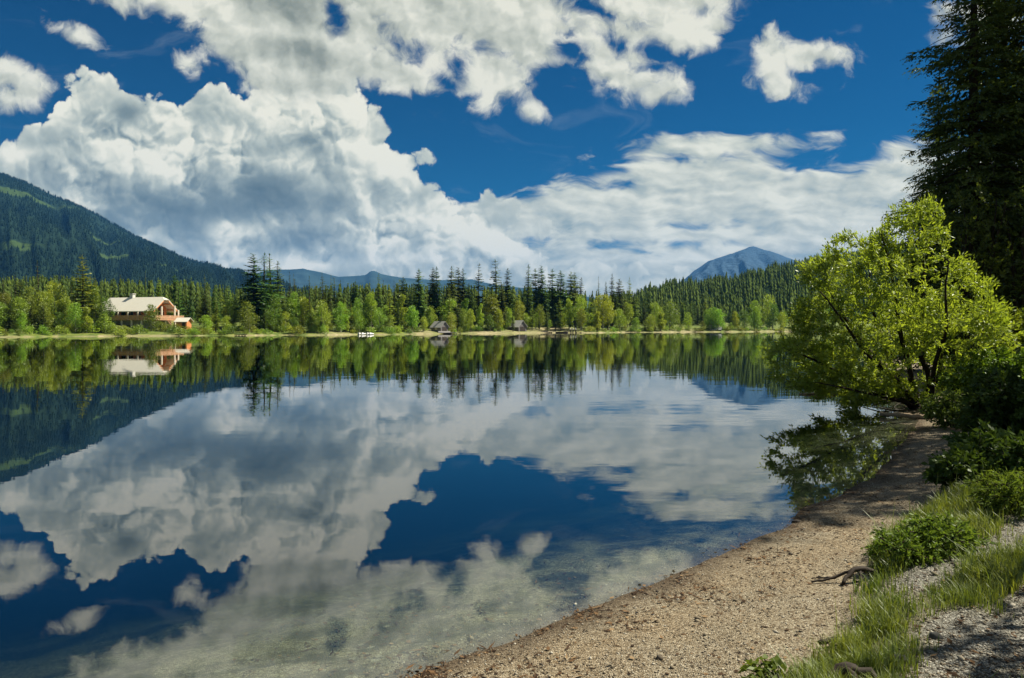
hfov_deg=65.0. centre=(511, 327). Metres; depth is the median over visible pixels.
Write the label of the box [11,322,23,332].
shrub
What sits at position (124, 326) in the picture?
shrub
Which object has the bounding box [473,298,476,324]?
spruce tree
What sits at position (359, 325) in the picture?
broadleaf tree
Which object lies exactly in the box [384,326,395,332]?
shrub
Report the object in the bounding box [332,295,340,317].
spruce tree
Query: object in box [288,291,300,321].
broadleaf tree
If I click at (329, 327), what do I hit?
broadleaf tree
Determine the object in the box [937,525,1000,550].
herb
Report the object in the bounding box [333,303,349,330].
broadleaf tree
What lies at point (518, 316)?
broadleaf tree
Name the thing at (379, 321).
broadleaf tree
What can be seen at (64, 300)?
broadleaf tree
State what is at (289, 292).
spruce tree
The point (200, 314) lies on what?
larch tree
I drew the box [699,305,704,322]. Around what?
spruce tree
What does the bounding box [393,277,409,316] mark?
spruce tree
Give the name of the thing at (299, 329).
shrub
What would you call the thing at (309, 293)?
spruce tree
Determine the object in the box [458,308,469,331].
broadleaf tree
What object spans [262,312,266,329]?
spruce tree
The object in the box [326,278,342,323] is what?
spruce tree
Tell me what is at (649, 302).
spruce tree
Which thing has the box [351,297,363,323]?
broadleaf tree
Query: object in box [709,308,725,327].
broadleaf tree
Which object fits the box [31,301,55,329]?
broadleaf tree
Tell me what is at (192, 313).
spruce tree
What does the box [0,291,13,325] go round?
broadleaf tree
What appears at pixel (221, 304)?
larch tree
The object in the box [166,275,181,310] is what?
spruce tree
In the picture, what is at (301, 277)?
hills
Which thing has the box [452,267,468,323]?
spruce tree
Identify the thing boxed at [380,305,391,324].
broadleaf tree
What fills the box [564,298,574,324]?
broadleaf tree
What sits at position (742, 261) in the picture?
mountain
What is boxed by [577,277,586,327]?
spruce tree
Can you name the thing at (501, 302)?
spruce tree
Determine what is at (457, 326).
spruce tree
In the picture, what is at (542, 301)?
spruce tree
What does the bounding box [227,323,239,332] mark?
shrub
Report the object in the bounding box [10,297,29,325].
broadleaf tree
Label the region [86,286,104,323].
broadleaf tree
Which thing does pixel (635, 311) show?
larch tree
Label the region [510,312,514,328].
spruce tree
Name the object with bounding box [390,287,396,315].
spruce tree
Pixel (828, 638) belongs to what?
stone
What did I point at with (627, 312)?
broadleaf tree
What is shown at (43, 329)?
shrub
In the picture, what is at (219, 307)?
spruce tree
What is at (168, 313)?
larch tree
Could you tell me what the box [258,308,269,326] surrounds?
broadleaf tree
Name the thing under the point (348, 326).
broadleaf tree
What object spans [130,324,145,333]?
shrub
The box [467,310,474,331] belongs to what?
broadleaf tree
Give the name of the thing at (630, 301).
larch tree
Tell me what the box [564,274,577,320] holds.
spruce tree
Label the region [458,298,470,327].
broadleaf tree
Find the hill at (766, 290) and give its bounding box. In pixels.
[600,274,890,320]
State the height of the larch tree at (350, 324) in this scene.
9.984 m
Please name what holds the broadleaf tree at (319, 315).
on the ground at (160, 563)
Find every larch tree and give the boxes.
[68,256,96,319]
[155,281,161,296]
[167,293,173,316]
[194,301,201,324]
[211,298,220,330]
[218,292,225,317]
[220,286,235,321]
[232,309,237,326]
[306,303,315,331]
[347,305,356,330]
[382,288,396,327]
[445,288,456,326]
[471,298,477,323]
[529,308,534,329]
[557,298,565,330]
[586,302,593,328]
[626,277,634,325]
[632,299,638,322]
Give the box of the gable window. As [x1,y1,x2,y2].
[151,305,163,316]
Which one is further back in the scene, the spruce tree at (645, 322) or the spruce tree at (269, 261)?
the spruce tree at (645, 322)
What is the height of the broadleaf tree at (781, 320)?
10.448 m
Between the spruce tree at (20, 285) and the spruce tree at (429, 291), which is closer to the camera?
the spruce tree at (20, 285)
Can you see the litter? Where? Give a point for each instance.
(434, 672)
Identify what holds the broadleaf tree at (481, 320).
on the ground at (160, 563)
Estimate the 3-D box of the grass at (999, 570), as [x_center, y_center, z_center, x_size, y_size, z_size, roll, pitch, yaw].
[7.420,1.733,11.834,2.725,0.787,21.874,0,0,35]
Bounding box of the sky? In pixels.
[0,0,1023,298]
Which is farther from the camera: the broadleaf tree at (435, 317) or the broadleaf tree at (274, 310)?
the broadleaf tree at (435, 317)
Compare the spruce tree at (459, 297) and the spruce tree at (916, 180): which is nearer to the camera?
the spruce tree at (916, 180)
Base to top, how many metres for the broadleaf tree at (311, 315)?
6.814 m
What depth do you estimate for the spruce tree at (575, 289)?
352.01 m
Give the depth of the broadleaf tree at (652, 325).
359.06 m
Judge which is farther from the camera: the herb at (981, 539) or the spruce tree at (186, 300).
the spruce tree at (186, 300)
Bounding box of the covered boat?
[437,331,451,333]
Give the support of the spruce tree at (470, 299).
on the ground at (160, 563)
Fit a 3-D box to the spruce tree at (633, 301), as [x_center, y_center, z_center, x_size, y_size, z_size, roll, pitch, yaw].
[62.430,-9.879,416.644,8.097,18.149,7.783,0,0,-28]
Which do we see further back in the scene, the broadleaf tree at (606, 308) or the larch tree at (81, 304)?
the broadleaf tree at (606, 308)
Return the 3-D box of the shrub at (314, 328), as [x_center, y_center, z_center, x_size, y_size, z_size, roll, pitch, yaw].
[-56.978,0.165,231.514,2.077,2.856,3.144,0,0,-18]
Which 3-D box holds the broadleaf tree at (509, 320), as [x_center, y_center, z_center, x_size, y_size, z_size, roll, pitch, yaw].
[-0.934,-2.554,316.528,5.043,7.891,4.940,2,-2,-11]
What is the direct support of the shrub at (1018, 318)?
on the ground at (160, 563)
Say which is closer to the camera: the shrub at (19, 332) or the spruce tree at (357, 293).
the shrub at (19, 332)
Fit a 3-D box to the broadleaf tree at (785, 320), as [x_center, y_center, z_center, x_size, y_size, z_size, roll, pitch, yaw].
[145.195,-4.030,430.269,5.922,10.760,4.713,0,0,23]
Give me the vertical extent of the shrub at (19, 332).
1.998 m
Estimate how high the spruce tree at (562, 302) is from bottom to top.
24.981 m
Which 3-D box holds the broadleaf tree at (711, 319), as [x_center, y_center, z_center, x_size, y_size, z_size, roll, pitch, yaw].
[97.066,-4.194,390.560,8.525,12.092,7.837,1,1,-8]
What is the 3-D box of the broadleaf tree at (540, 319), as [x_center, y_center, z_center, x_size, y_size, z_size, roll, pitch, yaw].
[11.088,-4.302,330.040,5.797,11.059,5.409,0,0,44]
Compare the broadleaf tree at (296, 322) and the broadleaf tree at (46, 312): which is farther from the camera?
the broadleaf tree at (296, 322)
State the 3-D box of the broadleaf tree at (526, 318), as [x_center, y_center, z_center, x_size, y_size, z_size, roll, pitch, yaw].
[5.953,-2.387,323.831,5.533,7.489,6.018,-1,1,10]
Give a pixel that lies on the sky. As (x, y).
(643, 141)
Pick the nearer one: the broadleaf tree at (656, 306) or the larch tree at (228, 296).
the larch tree at (228, 296)
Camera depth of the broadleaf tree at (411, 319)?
263.30 m
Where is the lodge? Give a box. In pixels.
[103,293,183,328]
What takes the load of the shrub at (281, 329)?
on the ground at (160, 563)
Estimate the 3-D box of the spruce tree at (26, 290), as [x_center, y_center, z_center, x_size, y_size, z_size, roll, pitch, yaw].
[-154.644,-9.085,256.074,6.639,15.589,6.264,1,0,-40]
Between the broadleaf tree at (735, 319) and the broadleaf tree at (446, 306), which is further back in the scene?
the broadleaf tree at (735, 319)
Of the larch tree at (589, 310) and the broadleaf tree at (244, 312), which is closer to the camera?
the broadleaf tree at (244, 312)
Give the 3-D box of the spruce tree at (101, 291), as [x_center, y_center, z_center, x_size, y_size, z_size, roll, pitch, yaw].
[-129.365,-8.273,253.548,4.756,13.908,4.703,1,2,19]
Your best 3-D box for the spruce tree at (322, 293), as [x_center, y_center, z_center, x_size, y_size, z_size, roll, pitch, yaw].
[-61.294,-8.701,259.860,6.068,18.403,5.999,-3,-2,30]
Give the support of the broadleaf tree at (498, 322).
on the ground at (160, 563)
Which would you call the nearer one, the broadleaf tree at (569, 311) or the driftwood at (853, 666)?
the driftwood at (853, 666)
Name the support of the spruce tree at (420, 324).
on the ground at (160, 563)
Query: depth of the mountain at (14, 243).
2441.28 m
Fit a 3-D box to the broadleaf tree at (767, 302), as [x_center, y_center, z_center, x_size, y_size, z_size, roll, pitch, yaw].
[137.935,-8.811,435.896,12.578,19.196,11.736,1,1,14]
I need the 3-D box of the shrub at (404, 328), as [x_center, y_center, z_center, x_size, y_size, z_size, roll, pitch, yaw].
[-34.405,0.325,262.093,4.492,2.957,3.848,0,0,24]
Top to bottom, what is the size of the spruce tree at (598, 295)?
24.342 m
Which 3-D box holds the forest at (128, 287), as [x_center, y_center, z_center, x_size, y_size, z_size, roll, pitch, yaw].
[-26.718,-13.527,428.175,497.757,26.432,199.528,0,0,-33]
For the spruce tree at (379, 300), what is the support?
on the ground at (160, 563)
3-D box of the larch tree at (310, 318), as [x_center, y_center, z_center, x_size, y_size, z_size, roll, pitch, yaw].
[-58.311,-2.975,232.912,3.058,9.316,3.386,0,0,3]
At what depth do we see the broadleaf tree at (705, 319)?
394.91 m
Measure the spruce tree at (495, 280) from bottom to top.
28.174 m
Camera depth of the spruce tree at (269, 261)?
242.46 m
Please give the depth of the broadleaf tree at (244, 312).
224.54 m
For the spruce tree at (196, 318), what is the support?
on the ground at (160, 563)
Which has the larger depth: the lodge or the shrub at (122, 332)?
the lodge
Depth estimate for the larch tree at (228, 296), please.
274.65 m
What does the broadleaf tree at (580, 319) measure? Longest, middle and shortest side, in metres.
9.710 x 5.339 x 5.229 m
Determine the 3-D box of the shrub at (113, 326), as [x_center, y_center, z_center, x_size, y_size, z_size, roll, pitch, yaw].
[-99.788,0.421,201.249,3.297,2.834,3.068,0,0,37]
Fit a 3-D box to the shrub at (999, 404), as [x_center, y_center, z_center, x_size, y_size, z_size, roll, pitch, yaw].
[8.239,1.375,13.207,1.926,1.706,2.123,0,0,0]
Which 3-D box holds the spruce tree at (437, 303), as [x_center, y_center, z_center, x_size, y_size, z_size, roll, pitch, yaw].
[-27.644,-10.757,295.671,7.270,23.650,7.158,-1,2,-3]
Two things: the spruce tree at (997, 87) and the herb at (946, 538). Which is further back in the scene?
the spruce tree at (997, 87)
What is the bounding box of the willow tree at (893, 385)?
[756,193,1023,410]
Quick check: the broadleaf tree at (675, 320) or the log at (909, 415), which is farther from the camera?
the broadleaf tree at (675, 320)
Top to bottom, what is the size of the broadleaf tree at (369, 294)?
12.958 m
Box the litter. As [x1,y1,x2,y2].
[227,419,1023,677]
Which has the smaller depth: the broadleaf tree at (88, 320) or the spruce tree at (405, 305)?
the broadleaf tree at (88, 320)
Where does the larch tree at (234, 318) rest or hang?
on the ground at (160, 563)
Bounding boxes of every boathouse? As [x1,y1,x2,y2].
[429,321,449,331]
[508,320,527,331]
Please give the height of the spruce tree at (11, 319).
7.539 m
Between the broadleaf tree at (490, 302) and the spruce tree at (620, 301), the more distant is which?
the spruce tree at (620, 301)
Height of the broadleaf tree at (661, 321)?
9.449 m
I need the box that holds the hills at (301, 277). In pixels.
[254,268,599,307]
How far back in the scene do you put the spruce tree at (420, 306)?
286.33 m
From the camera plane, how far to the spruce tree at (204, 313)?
235.69 m
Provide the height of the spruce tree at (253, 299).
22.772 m
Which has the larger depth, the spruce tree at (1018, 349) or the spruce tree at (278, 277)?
the spruce tree at (278, 277)
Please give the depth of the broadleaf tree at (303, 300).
241.77 m
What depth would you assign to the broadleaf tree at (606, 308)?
344.92 m
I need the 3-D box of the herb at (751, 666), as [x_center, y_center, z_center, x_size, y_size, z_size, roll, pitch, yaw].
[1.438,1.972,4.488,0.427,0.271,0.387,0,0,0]
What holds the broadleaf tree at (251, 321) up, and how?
on the ground at (160, 563)
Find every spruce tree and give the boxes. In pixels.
[2,304,15,330]
[12,279,22,300]
[13,275,18,296]
[19,278,30,298]
[26,301,38,330]
[33,260,47,326]
[36,303,48,330]
[50,291,58,331]
[83,274,92,319]
[94,295,107,331]
[97,282,105,300]
[105,300,116,327]
[143,271,147,296]
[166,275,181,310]
[172,281,185,317]
[183,277,189,317]
[187,301,193,320]
[195,300,198,320]
[196,275,212,323]
[199,292,209,324]
[207,291,211,317]
[210,287,218,319]
[212,292,223,322]
[223,306,230,322]
[233,253,270,324]
[241,253,294,325]
[257,253,283,316]
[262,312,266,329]
[272,261,286,325]
[285,272,291,328]
[302,276,315,326]
[303,288,314,321]
[314,274,331,323]
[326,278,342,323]
[328,282,334,326]
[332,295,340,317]
[348,282,362,315]
[373,275,385,317]
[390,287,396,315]
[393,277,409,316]
[396,306,400,325]
[410,270,427,326]
[416,297,426,325]
[425,267,441,319]
[427,267,444,320]
[440,266,460,321]
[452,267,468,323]
[454,304,459,330]
[457,269,471,316]
[467,285,473,310]
[472,264,484,318]
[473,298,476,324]
[485,260,505,328]
[497,282,507,328]
[500,268,515,320]
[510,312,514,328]
[521,264,533,327]
[528,270,542,324]
[532,267,552,325]
[542,270,559,320]
[543,314,549,330]
[546,270,572,316]
[551,303,561,330]
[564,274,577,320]
[567,272,584,327]
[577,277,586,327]
[595,276,601,322]
[608,275,616,326]
[611,295,621,326]
[613,279,627,325]
[628,291,638,321]
[640,308,647,325]
[642,290,654,320]
[690,298,695,322]
[694,305,699,324]
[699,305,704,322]
[868,0,1023,373]
[872,76,965,370]
[902,0,1023,367]
[926,0,1023,300]
[991,6,1023,303]
[1009,320,1023,375]
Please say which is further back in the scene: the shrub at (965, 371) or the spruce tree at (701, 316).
the spruce tree at (701, 316)
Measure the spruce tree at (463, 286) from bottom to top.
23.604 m
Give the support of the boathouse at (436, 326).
on the ground at (160, 563)
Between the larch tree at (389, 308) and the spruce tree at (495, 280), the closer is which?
the larch tree at (389, 308)
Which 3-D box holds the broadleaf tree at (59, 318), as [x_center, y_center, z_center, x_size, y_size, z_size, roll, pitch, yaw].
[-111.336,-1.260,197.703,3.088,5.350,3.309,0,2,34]
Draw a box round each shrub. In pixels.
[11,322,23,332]
[15,328,22,335]
[23,324,34,334]
[35,324,48,334]
[50,324,63,333]
[60,323,74,332]
[84,324,100,332]
[102,324,114,332]
[107,324,117,333]
[114,328,126,335]
[121,325,132,332]
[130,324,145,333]
[156,322,173,330]
[167,325,178,332]
[174,327,190,334]
[189,328,200,334]
[197,328,208,334]
[204,326,215,333]
[219,329,229,333]
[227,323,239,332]
[276,324,288,331]
[287,326,294,332]
[292,324,305,333]
[311,325,317,331]
[317,324,328,333]
[366,326,376,332]
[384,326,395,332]
[392,324,402,332]
[402,324,411,332]
[916,386,974,429]
[921,441,1014,493]
[934,344,1023,401]
[941,430,1015,454]
[948,418,1023,482]
[953,363,1023,435]
[972,307,1023,373]
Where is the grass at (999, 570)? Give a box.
[747,417,1023,677]
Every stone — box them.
[817,637,854,643]
[892,653,910,664]
[929,632,941,639]
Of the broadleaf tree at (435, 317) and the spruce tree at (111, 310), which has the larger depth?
the broadleaf tree at (435, 317)
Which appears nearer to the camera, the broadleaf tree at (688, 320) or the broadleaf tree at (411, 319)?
the broadleaf tree at (411, 319)
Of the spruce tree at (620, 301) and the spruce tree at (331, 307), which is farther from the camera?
the spruce tree at (620, 301)
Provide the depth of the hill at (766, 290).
796.63 m
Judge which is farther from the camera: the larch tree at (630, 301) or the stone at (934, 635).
the larch tree at (630, 301)
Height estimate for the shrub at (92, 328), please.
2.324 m
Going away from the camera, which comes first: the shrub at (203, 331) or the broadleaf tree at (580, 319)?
the shrub at (203, 331)
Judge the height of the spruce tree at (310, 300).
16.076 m
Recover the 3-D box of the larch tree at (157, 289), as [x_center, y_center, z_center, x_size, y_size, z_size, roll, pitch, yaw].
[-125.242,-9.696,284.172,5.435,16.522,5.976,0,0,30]
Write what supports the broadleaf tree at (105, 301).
on the ground at (160, 563)
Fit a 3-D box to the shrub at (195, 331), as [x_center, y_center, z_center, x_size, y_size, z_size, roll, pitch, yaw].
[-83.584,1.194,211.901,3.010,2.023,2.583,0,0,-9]
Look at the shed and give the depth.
221.05 m
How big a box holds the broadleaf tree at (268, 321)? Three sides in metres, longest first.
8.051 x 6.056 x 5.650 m
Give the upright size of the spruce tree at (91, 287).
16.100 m
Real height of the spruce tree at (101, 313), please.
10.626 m
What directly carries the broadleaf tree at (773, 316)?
on the ground at (160, 563)
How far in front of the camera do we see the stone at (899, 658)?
4.55 m
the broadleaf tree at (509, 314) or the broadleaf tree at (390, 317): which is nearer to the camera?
the broadleaf tree at (390, 317)
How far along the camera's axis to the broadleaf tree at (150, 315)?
211.20 m
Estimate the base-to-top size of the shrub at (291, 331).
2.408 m
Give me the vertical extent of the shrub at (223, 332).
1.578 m
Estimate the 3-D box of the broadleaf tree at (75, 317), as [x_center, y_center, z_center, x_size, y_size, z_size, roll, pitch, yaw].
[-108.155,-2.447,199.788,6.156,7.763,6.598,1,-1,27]
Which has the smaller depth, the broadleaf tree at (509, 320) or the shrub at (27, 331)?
the shrub at (27, 331)
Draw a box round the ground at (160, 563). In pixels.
[0,319,1023,677]
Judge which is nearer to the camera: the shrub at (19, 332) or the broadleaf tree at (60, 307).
the shrub at (19, 332)
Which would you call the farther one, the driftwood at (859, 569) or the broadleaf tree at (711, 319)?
the broadleaf tree at (711, 319)
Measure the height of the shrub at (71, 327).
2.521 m
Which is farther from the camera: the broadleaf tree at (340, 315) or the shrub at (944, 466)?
the broadleaf tree at (340, 315)
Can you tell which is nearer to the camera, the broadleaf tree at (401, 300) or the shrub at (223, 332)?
the shrub at (223, 332)
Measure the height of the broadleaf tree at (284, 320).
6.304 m
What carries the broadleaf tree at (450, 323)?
on the ground at (160, 563)
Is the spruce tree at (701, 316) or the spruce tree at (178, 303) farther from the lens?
the spruce tree at (701, 316)
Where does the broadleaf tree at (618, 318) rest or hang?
on the ground at (160, 563)
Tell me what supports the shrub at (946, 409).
on the ground at (160, 563)
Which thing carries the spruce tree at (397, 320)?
on the ground at (160, 563)
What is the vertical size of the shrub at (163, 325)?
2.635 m
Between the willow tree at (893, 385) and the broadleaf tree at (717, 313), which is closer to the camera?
the willow tree at (893, 385)
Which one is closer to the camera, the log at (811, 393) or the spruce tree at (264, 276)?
the log at (811, 393)
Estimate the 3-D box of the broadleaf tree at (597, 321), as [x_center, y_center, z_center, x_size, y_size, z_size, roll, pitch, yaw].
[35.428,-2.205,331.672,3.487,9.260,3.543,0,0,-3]
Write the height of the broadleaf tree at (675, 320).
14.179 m
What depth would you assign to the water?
27.17 m
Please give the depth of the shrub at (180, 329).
208.42 m
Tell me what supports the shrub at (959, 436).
on the ground at (160, 563)
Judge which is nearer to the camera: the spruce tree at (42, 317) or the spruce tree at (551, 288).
the spruce tree at (42, 317)
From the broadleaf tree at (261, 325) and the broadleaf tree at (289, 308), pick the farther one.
the broadleaf tree at (289, 308)
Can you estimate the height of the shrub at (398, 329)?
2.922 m
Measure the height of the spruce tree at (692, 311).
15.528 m
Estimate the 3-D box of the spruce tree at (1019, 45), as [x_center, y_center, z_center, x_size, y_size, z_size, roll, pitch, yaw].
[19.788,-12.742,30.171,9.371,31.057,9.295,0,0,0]
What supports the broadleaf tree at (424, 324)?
on the ground at (160, 563)
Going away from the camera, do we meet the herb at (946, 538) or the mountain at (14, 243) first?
the herb at (946, 538)
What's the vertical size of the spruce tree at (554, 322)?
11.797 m
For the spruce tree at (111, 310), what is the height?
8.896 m
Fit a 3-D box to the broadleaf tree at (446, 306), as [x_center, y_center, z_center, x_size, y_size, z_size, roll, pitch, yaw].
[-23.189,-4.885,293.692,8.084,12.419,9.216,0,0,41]
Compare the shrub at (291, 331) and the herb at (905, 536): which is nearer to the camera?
the herb at (905, 536)
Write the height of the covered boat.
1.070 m
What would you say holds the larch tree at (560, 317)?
on the ground at (160, 563)
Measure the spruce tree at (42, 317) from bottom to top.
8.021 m
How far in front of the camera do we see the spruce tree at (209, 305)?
248.22 m
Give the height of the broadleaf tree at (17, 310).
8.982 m
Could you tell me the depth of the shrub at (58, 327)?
194.69 m
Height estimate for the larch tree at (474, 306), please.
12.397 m
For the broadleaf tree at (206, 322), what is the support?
on the ground at (160, 563)
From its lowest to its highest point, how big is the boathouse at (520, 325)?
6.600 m
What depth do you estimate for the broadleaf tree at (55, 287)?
204.43 m
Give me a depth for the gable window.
224.31 m
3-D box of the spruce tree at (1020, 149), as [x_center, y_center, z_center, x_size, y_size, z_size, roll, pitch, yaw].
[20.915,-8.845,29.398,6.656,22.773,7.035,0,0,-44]
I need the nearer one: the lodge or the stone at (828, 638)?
the stone at (828, 638)
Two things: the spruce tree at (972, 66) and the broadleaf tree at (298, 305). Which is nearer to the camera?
the spruce tree at (972, 66)
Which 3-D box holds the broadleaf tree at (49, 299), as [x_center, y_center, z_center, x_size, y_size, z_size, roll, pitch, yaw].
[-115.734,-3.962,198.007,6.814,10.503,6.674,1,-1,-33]
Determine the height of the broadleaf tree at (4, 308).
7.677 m
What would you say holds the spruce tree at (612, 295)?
on the ground at (160, 563)
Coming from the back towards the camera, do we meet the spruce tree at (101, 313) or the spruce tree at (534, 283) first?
the spruce tree at (534, 283)
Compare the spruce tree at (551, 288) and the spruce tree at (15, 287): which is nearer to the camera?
the spruce tree at (15, 287)
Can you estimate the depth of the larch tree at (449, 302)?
286.72 m
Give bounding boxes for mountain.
[0,178,291,295]
[684,246,793,282]
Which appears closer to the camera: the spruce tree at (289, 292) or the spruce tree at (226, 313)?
the spruce tree at (226, 313)
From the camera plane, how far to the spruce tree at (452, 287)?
298.74 m
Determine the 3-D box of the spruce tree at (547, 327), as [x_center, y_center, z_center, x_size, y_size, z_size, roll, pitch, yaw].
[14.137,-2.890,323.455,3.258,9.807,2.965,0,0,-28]
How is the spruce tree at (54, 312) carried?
on the ground at (160, 563)
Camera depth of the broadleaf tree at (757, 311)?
410.00 m
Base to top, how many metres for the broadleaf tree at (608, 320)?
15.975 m
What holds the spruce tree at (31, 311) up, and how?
on the ground at (160, 563)
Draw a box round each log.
[799,392,836,394]
[880,412,930,418]
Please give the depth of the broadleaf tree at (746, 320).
399.12 m
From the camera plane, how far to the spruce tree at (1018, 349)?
17.09 m
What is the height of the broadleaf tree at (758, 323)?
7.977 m
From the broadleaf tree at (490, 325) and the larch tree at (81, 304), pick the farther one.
the broadleaf tree at (490, 325)
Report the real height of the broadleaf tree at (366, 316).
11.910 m
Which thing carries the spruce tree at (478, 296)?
on the ground at (160, 563)
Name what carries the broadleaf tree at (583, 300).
on the ground at (160, 563)
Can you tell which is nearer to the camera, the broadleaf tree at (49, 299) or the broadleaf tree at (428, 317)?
the broadleaf tree at (49, 299)
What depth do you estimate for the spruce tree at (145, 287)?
290.82 m
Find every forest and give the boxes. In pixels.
[0,172,335,303]
[0,275,734,325]
[610,248,918,322]
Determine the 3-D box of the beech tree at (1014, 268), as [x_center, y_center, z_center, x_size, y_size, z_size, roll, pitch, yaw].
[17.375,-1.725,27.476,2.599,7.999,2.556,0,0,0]
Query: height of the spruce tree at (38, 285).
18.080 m
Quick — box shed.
[174,318,193,328]
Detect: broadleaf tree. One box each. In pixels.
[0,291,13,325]
[0,302,12,328]
[1,296,30,326]
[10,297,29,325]
[14,310,27,330]
[19,286,41,323]
[28,290,56,324]
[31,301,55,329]
[41,280,69,323]
[52,301,69,328]
[53,312,66,331]
[60,294,73,326]
[63,302,89,331]
[80,306,93,332]
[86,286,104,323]
[95,314,112,332]
[97,297,117,323]
[143,304,161,330]
[198,315,213,328]
[217,299,240,323]
[220,315,230,328]
[237,300,259,327]
[243,313,254,332]
[255,306,275,331]
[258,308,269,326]
[266,294,284,331]
[278,311,291,328]
[282,298,299,324]
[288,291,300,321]
[292,317,300,329]
[297,297,315,327]
[303,310,318,328]
[313,300,330,326]
[315,306,323,328]
[326,318,332,331]
[332,301,351,331]
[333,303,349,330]
[344,318,349,331]
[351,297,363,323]
[352,310,366,331]
[361,296,377,328]
[362,291,377,329]
[372,308,386,331]
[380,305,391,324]
[383,314,393,327]
[393,294,408,325]
[404,305,419,332]
[420,317,427,329]
[425,306,437,328]
[425,307,433,328]
[435,297,456,323]
[446,313,457,329]
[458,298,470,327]
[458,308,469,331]
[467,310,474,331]
[477,303,484,330]
[479,294,504,326]
[485,314,495,330]
[495,308,503,330]
[502,307,513,329]
[505,311,515,329]
[513,300,525,320]
[522,313,531,328]
[533,304,544,328]
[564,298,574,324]
[573,294,594,328]
[577,308,587,329]
[592,294,616,329]
[594,311,601,330]
[603,295,614,329]
[613,309,627,330]
[621,302,633,326]
[632,317,639,329]
[642,313,655,329]
[647,302,663,329]
[656,311,666,330]
[662,301,679,329]
[682,312,692,327]
[703,308,714,326]
[704,307,719,329]
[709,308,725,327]
[732,311,739,327]
[739,309,752,328]
[748,300,761,329]
[753,316,761,329]
[758,294,775,327]
[764,303,779,329]
[777,310,787,326]
[777,312,785,327]
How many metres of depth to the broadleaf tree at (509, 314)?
315.15 m
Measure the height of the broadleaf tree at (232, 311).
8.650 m
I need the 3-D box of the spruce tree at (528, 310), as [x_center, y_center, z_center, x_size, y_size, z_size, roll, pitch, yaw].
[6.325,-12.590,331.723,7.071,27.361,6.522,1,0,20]
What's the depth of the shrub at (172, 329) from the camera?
210.07 m
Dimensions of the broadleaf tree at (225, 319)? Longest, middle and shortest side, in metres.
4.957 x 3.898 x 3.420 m
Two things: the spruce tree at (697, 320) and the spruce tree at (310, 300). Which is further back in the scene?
the spruce tree at (697, 320)
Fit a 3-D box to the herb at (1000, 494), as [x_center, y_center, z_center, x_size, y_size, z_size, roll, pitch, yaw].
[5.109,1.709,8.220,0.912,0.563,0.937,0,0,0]
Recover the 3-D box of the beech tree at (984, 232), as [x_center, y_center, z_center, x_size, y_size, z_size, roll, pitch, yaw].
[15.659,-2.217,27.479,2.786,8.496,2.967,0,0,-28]
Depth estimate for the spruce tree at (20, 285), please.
256.30 m
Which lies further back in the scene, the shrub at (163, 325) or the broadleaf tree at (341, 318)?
the broadleaf tree at (341, 318)
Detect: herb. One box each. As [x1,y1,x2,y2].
[737,653,804,677]
[860,522,947,567]
[892,508,984,562]
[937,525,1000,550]
[954,467,1023,520]
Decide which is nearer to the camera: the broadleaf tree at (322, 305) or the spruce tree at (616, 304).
the broadleaf tree at (322, 305)
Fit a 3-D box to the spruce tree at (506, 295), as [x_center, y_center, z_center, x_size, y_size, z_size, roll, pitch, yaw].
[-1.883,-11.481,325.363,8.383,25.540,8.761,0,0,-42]
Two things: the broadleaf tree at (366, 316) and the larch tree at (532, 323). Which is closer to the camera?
the broadleaf tree at (366, 316)
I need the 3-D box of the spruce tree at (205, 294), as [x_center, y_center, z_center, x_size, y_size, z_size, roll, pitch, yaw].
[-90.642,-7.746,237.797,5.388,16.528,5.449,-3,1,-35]
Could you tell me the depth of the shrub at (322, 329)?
230.18 m
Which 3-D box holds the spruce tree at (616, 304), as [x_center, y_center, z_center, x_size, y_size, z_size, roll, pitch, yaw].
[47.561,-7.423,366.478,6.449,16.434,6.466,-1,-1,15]
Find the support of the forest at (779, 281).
on the hill at (766, 290)
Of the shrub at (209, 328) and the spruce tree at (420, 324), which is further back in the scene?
the spruce tree at (420, 324)
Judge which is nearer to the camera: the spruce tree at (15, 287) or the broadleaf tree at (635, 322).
the spruce tree at (15, 287)
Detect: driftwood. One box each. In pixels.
[811,566,878,585]
[825,661,876,677]
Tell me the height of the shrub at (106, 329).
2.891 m
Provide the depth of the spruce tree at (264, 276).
237.33 m
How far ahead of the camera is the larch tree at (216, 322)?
220.95 m
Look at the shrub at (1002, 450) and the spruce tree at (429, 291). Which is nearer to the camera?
the shrub at (1002, 450)
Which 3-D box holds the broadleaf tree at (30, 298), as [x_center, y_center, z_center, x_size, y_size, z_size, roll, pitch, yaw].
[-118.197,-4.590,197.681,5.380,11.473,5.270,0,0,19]
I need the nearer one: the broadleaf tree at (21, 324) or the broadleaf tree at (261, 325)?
the broadleaf tree at (21, 324)
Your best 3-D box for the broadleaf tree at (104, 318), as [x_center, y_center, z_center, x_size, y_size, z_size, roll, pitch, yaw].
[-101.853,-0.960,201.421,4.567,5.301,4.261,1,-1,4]
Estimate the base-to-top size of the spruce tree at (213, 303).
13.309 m
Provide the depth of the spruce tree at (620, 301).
378.61 m

